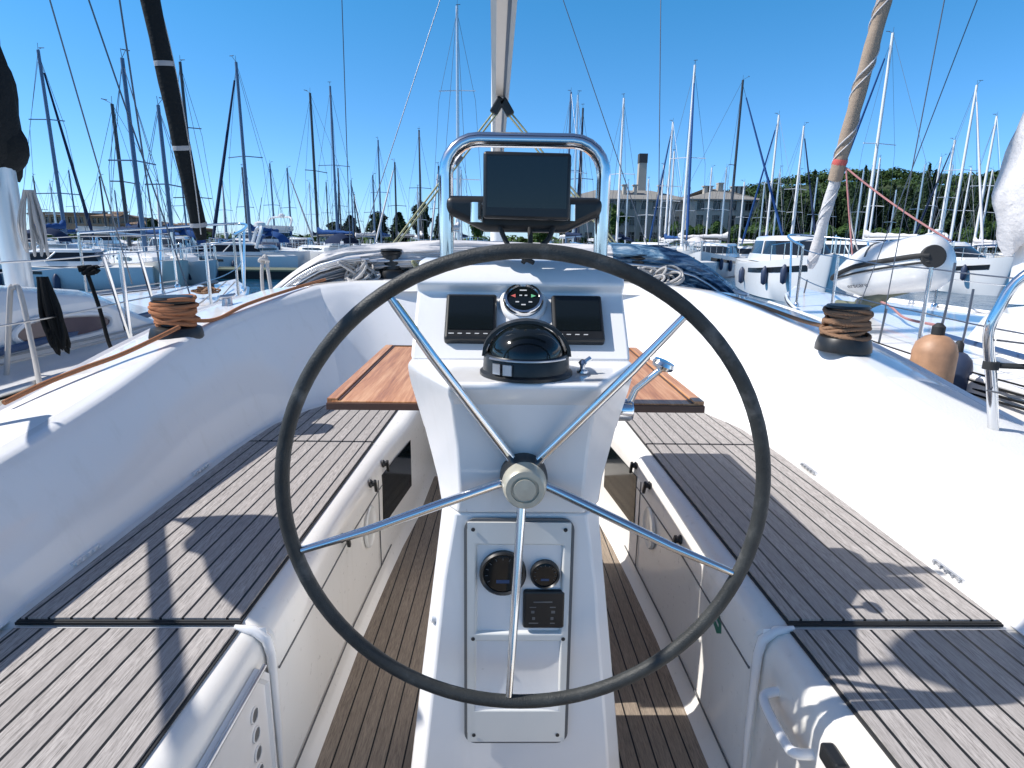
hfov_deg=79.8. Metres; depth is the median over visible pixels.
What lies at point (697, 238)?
sailing yacht
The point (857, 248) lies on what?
rope
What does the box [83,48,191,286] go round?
sailing yacht
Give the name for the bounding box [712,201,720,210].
window
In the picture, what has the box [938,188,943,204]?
cypress tree
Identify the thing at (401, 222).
cypress tree
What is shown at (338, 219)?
sailing yacht
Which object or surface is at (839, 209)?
cypress tree
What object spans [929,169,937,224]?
cypress tree
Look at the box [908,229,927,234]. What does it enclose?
broadleaf tree
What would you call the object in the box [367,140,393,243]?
sailing yacht
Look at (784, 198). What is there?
cypress tree
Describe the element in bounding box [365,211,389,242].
cypress tree
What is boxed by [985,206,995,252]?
cypress tree
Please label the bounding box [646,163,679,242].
sailing yacht
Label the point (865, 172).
cypress tree
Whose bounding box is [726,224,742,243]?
broadleaf tree
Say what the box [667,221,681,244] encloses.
broadleaf tree
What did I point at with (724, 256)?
motor yacht
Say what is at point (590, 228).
harbour shed
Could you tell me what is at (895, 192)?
sailing yacht
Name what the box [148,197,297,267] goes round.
motor yacht
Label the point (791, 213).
cypress tree
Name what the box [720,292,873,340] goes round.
rope
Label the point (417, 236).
sailing yacht
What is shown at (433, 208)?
sailing yacht
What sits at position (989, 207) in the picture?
cypress tree
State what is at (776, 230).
broadleaf tree
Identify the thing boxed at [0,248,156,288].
motor yacht
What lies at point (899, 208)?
rope
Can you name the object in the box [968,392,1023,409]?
mooring line
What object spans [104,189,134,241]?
sailing yacht
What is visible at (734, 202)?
window
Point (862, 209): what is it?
cypress tree
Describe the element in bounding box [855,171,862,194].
cypress tree
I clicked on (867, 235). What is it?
sailing yacht
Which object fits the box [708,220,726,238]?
broadleaf tree
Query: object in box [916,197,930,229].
cypress tree
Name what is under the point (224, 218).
sailing yacht
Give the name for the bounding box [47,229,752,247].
shore bushes
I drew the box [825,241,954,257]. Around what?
motor yacht
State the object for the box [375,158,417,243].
sailing yacht
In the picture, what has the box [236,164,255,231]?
sailing yacht
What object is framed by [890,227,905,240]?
broadleaf tree
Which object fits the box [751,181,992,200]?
hill
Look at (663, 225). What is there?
window
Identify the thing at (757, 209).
cypress tree
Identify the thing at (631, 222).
window
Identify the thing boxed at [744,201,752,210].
window
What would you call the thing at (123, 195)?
sailing yacht
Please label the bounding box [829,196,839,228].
cypress tree
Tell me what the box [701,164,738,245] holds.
sailing yacht
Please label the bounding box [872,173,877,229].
cypress tree
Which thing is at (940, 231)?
motor yacht
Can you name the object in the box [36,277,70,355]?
rope
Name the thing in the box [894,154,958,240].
sailing yacht
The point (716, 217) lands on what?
window
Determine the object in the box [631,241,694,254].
motor yacht
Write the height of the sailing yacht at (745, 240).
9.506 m
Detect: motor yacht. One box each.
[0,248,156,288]
[78,226,127,251]
[137,236,202,259]
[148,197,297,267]
[214,203,293,249]
[282,236,314,247]
[570,241,716,270]
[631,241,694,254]
[690,242,745,276]
[734,235,853,301]
[737,246,751,257]
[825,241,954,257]
[926,209,947,237]
[934,242,1013,295]
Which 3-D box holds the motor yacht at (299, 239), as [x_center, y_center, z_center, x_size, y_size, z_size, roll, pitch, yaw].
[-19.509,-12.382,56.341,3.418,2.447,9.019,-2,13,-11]
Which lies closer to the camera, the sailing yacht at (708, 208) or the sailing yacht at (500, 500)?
the sailing yacht at (500, 500)
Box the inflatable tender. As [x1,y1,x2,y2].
[830,234,956,307]
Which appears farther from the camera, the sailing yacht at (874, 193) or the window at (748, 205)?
the window at (748, 205)
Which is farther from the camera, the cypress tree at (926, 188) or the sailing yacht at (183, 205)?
the cypress tree at (926, 188)
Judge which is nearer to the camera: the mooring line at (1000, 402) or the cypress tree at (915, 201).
the mooring line at (1000, 402)
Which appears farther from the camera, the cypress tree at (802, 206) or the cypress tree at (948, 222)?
the cypress tree at (802, 206)
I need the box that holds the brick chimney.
[636,153,647,190]
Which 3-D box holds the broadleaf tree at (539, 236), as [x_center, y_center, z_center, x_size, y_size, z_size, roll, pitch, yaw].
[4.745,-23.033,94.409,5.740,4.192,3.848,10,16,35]
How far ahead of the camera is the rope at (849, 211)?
6.46 m
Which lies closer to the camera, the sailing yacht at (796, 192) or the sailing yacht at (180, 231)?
the sailing yacht at (180, 231)
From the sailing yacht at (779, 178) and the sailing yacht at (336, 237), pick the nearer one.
the sailing yacht at (336, 237)
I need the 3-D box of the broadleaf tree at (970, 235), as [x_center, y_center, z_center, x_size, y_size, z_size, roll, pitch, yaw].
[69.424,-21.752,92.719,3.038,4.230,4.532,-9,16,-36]
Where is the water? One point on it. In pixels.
(984, 302)
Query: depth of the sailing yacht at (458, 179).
38.91 m
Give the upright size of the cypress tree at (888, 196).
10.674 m
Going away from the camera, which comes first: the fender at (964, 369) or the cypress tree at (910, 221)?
the fender at (964, 369)
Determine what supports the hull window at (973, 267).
in the motor yacht at (977, 263)
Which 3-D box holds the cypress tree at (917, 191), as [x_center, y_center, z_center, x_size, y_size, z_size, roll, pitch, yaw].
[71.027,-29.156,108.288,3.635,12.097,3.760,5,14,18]
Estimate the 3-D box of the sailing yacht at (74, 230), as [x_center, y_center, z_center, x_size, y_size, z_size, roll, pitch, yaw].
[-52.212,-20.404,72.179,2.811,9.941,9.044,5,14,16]
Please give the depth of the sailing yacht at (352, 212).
87.46 m
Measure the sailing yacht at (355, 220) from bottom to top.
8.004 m
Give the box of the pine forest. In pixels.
[727,167,999,206]
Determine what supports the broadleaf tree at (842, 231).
on the ground
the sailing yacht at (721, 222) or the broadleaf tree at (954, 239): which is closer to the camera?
the sailing yacht at (721, 222)
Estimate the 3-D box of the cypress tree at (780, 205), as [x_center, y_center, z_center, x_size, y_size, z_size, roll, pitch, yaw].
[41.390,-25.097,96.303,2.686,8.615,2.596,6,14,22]
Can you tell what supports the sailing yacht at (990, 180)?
on the water
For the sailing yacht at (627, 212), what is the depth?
73.49 m
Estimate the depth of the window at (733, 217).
104.75 m
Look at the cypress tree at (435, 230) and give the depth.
97.86 m
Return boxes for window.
[0,269,41,274]
[585,232,591,239]
[620,201,624,209]
[628,217,634,225]
[628,232,633,241]
[629,201,635,209]
[639,232,644,240]
[640,201,646,209]
[640,216,645,225]
[651,216,656,226]
[662,216,667,226]
[674,201,679,210]
[696,201,704,210]
[696,215,702,224]
[711,257,735,263]
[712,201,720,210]
[712,215,718,223]
[727,215,734,227]
[728,201,736,210]
[743,216,750,227]
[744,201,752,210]
[748,265,807,272]
[955,265,989,270]
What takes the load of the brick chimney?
on the apartment building at (638, 199)
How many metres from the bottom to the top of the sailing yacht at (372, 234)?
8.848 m
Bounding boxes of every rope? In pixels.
[1,278,325,404]
[17,190,49,256]
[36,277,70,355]
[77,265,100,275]
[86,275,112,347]
[191,286,220,293]
[258,254,272,290]
[337,260,380,280]
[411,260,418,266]
[637,264,684,284]
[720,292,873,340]
[845,168,852,254]
[846,167,951,241]
[848,190,858,249]
[880,301,934,325]
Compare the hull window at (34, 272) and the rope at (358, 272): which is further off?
the hull window at (34, 272)
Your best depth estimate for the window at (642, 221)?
107.42 m
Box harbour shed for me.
[562,219,615,243]
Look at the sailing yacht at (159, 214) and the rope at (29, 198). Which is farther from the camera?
the sailing yacht at (159, 214)
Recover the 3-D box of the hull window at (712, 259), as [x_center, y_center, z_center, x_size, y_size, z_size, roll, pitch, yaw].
[13.050,-7.462,37.062,3.706,0.427,0.279,-12,18,-44]
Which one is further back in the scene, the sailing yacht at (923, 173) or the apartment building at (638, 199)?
the apartment building at (638, 199)
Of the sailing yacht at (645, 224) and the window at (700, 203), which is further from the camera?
the window at (700, 203)
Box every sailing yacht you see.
[0,0,249,405]
[0,0,1023,767]
[23,43,104,252]
[26,176,57,244]
[29,180,76,250]
[45,169,98,242]
[68,174,139,250]
[77,96,218,267]
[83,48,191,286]
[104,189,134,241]
[109,96,217,283]
[121,188,162,248]
[151,180,164,226]
[166,175,206,244]
[167,55,225,259]
[208,55,309,266]
[217,182,236,238]
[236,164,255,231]
[257,160,286,225]
[266,166,314,243]
[281,90,370,259]
[294,182,329,244]
[318,81,359,247]
[321,182,334,240]
[322,194,355,238]
[332,166,348,240]
[343,179,362,242]
[348,192,365,244]
[353,173,391,244]
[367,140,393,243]
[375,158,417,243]
[407,128,434,241]
[408,186,428,241]
[410,4,486,241]
[429,162,439,240]
[454,170,473,239]
[549,87,588,243]
[555,91,592,243]
[562,108,593,243]
[608,94,634,242]
[618,179,634,243]
[634,177,653,241]
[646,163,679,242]
[649,118,685,244]
[659,75,783,249]
[659,149,679,243]
[660,60,705,252]
[673,171,694,246]
[690,165,722,250]
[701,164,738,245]
[723,180,763,244]
[739,111,799,246]
[747,182,770,246]
[761,165,784,235]
[764,122,815,233]
[779,168,803,234]
[784,0,1023,421]
[795,177,833,234]
[824,210,835,240]
[845,29,944,239]
[845,167,865,237]
[857,156,883,237]
[867,187,909,240]
[887,161,936,233]
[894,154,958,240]
[914,137,978,247]
[917,80,986,257]
[923,162,967,236]
[949,166,975,244]
[955,113,1013,257]
[965,166,995,251]
[992,245,1013,257]
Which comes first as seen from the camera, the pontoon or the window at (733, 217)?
the pontoon
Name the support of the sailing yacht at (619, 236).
on the water
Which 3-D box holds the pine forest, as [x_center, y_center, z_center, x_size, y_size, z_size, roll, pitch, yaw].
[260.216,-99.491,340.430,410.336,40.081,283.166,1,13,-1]
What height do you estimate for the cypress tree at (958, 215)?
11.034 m
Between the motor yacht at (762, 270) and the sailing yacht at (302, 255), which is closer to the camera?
the motor yacht at (762, 270)
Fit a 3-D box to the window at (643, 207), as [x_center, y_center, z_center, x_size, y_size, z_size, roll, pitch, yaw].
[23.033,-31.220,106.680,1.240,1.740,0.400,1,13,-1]
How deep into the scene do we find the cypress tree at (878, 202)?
102.30 m
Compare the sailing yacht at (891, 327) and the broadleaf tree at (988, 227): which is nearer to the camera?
the sailing yacht at (891, 327)
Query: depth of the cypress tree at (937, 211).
105.47 m
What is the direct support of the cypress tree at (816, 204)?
on the ground
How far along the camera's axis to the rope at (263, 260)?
3.96 m
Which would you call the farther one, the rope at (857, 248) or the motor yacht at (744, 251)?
the motor yacht at (744, 251)
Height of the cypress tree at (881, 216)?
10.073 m
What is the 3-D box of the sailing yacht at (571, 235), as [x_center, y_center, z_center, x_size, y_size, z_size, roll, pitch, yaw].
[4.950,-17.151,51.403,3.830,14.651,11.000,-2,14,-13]
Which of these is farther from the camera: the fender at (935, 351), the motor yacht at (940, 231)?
the motor yacht at (940, 231)
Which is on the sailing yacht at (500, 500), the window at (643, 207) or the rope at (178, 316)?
the rope at (178, 316)
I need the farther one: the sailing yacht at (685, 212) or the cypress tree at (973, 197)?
the cypress tree at (973, 197)
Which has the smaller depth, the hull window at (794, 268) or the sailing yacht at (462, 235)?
the hull window at (794, 268)
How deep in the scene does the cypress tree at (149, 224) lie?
92.49 m
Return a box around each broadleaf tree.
[469,225,483,240]
[527,233,547,242]
[608,203,629,238]
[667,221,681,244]
[684,225,695,239]
[694,224,709,247]
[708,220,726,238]
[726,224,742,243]
[743,223,764,244]
[761,223,786,235]
[812,225,836,240]
[834,223,858,240]
[855,229,874,238]
[872,227,886,240]
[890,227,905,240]
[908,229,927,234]
[948,231,957,241]
[953,226,988,244]
[973,219,993,250]
[990,222,998,252]
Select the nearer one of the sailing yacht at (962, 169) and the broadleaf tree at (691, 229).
the sailing yacht at (962, 169)
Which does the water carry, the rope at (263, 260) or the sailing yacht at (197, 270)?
the sailing yacht at (197, 270)
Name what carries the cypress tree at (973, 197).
on the ground
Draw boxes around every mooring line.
[871,340,1023,386]
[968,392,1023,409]
[969,379,1023,396]
[972,388,1023,404]
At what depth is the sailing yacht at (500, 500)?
1.64 m
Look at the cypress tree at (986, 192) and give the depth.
103.22 m
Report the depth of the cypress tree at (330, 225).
96.50 m
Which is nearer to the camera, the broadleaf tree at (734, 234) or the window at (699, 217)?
the broadleaf tree at (734, 234)
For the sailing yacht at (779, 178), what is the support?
on the water
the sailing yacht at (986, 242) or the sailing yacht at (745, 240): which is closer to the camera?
the sailing yacht at (986, 242)
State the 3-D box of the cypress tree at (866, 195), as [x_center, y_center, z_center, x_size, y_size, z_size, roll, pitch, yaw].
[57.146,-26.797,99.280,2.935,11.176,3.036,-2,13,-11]
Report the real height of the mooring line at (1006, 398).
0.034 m
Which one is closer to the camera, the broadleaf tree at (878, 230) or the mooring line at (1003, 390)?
the mooring line at (1003, 390)
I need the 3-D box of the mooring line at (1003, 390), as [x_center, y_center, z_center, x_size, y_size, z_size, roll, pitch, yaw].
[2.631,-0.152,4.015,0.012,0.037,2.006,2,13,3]
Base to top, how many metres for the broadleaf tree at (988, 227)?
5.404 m
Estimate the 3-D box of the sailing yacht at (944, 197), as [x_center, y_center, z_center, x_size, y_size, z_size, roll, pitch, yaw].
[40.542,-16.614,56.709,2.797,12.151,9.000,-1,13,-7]
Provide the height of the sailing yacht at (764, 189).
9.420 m
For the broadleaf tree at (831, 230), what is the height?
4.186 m
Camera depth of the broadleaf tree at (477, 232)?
93.51 m
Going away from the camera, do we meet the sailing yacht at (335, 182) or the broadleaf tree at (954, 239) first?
the sailing yacht at (335, 182)
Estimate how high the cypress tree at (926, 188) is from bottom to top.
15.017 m
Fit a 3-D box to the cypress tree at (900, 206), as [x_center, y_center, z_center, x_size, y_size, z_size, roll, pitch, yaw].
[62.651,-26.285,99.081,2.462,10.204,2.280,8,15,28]
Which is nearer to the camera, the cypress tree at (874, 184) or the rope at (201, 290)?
the rope at (201, 290)
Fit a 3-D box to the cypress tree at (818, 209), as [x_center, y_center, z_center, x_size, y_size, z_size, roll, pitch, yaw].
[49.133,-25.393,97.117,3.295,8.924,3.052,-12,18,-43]
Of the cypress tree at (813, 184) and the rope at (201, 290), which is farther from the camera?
the cypress tree at (813, 184)
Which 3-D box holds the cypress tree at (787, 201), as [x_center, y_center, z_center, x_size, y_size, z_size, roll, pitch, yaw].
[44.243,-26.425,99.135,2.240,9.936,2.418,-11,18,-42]
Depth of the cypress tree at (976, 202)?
96.58 m
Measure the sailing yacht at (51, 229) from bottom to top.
12.151 m
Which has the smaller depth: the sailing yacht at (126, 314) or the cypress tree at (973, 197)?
the sailing yacht at (126, 314)
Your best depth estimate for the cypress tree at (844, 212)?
99.13 m
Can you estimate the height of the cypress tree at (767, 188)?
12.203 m
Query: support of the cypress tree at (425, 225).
on the ground
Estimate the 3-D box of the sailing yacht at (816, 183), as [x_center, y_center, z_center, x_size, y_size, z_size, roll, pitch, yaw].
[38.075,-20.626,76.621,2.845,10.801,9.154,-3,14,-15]
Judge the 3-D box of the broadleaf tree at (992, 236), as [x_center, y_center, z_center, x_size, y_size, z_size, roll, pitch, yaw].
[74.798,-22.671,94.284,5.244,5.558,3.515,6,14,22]
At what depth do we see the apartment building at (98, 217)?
129.66 m
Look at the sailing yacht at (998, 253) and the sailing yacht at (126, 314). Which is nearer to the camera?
the sailing yacht at (126, 314)
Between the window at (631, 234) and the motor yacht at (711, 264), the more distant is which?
the window at (631, 234)
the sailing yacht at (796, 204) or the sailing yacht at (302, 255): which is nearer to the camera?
the sailing yacht at (302, 255)
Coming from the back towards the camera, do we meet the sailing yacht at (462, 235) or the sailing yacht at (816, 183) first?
the sailing yacht at (816, 183)
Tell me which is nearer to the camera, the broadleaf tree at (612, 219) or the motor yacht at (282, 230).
the motor yacht at (282, 230)
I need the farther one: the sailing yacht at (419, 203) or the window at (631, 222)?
the window at (631, 222)
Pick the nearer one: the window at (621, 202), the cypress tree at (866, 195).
the cypress tree at (866, 195)
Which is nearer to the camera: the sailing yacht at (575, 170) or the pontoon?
the pontoon
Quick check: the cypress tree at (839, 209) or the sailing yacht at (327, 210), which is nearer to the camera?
the sailing yacht at (327, 210)
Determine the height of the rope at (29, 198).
0.456 m
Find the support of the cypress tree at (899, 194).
on the ground
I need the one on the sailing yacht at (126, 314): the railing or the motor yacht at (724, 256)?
the railing
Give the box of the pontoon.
[218,267,297,279]
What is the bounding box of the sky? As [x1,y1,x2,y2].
[0,0,1023,239]
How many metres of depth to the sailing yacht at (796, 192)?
56.21 m
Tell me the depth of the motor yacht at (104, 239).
51.80 m
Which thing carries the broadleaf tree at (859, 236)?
on the ground
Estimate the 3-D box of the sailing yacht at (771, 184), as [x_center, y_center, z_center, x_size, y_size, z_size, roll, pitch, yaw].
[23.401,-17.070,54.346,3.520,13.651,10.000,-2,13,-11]
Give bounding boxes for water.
[73,267,1023,310]
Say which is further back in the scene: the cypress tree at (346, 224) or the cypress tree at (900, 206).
the cypress tree at (900, 206)
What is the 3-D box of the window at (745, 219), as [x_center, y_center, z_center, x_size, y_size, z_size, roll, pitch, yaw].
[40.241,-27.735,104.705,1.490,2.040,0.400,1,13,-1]
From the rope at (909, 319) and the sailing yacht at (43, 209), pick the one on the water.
the sailing yacht at (43, 209)
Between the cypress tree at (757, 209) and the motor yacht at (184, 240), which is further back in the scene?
the cypress tree at (757, 209)
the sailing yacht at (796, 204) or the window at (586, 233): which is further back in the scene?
the window at (586, 233)
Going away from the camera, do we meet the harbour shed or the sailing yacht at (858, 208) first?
the sailing yacht at (858, 208)
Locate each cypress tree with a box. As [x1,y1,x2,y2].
[145,218,157,227]
[326,221,342,229]
[342,215,359,238]
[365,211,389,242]
[389,212,410,241]
[410,201,431,240]
[433,214,437,238]
[750,192,771,225]
[764,180,769,192]
[766,196,783,228]
[781,188,787,212]
[782,189,791,232]
[787,185,801,231]
[790,208,812,233]
[794,198,805,232]
[805,169,816,210]
[810,188,818,226]
[812,195,829,231]
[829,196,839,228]
[837,193,841,240]
[841,184,854,225]
[846,194,861,230]
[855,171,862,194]
[857,179,865,235]
[861,185,878,229]
[864,165,867,189]
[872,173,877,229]
[874,192,886,228]
[875,190,887,227]
[885,191,892,230]
[886,183,897,240]
[886,186,903,232]
[892,189,906,227]
[895,188,914,233]
[912,197,920,230]
[913,185,923,198]
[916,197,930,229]
[918,163,931,218]
[921,181,939,228]
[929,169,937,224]
[932,192,956,233]
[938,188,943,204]
[951,186,962,230]
[960,191,970,227]
[963,180,978,226]
[967,190,978,245]
[975,186,991,248]
[975,197,991,248]
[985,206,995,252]
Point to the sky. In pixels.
(801, 58)
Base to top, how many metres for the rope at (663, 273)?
0.146 m
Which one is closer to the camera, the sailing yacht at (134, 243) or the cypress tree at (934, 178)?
the sailing yacht at (134, 243)
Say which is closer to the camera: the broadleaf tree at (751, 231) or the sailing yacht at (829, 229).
the sailing yacht at (829, 229)
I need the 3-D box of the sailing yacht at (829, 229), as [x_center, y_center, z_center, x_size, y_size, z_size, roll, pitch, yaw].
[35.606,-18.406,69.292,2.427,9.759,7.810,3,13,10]
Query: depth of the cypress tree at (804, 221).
96.24 m
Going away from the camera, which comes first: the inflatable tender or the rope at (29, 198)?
the rope at (29, 198)
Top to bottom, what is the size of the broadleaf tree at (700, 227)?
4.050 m
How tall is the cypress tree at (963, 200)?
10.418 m
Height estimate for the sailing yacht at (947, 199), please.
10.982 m
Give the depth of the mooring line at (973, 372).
3.46 m
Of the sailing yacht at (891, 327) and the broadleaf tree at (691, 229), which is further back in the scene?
the broadleaf tree at (691, 229)
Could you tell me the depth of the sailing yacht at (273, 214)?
62.94 m
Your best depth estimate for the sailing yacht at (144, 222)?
73.73 m
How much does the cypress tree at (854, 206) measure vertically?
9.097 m
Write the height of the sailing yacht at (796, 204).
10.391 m
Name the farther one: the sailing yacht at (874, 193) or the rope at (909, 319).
the sailing yacht at (874, 193)
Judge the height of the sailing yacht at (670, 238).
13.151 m
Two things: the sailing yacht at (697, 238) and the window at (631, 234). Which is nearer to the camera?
the sailing yacht at (697, 238)
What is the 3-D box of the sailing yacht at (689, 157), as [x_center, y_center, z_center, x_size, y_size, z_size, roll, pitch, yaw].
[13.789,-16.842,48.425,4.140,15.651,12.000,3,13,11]
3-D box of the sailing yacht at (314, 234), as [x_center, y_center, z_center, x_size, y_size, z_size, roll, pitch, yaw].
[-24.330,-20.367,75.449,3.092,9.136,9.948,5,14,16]
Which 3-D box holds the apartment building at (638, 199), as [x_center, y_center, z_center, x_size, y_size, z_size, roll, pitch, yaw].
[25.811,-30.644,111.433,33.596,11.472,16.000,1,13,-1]
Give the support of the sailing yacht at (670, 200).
on the water
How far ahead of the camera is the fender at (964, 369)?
3.47 m
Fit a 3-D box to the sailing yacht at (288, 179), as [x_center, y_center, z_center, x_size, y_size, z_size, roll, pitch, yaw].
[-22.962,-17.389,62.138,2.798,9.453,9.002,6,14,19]
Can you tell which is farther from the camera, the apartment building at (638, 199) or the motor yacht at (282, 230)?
the apartment building at (638, 199)
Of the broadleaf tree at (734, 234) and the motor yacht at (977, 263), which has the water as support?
the motor yacht at (977, 263)
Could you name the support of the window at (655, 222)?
in the apartment building at (638, 199)
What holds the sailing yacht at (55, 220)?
on the water
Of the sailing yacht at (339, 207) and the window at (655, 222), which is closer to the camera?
the sailing yacht at (339, 207)
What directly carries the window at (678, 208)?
in the apartment building at (638, 199)
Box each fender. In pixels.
[910,263,958,383]
[953,289,974,390]
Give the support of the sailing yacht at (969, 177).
on the water
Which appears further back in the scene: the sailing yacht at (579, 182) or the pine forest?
the pine forest
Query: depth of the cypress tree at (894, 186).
107.98 m
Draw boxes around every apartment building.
[26,211,212,235]
[570,183,758,243]
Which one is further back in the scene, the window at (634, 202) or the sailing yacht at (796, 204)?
the window at (634, 202)
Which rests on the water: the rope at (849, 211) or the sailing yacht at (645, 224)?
the sailing yacht at (645, 224)
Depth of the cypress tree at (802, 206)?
102.68 m
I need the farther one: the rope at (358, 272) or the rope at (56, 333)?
the rope at (358, 272)
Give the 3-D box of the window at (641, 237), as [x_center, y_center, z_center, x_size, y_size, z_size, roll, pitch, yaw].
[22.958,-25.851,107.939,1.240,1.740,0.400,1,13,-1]

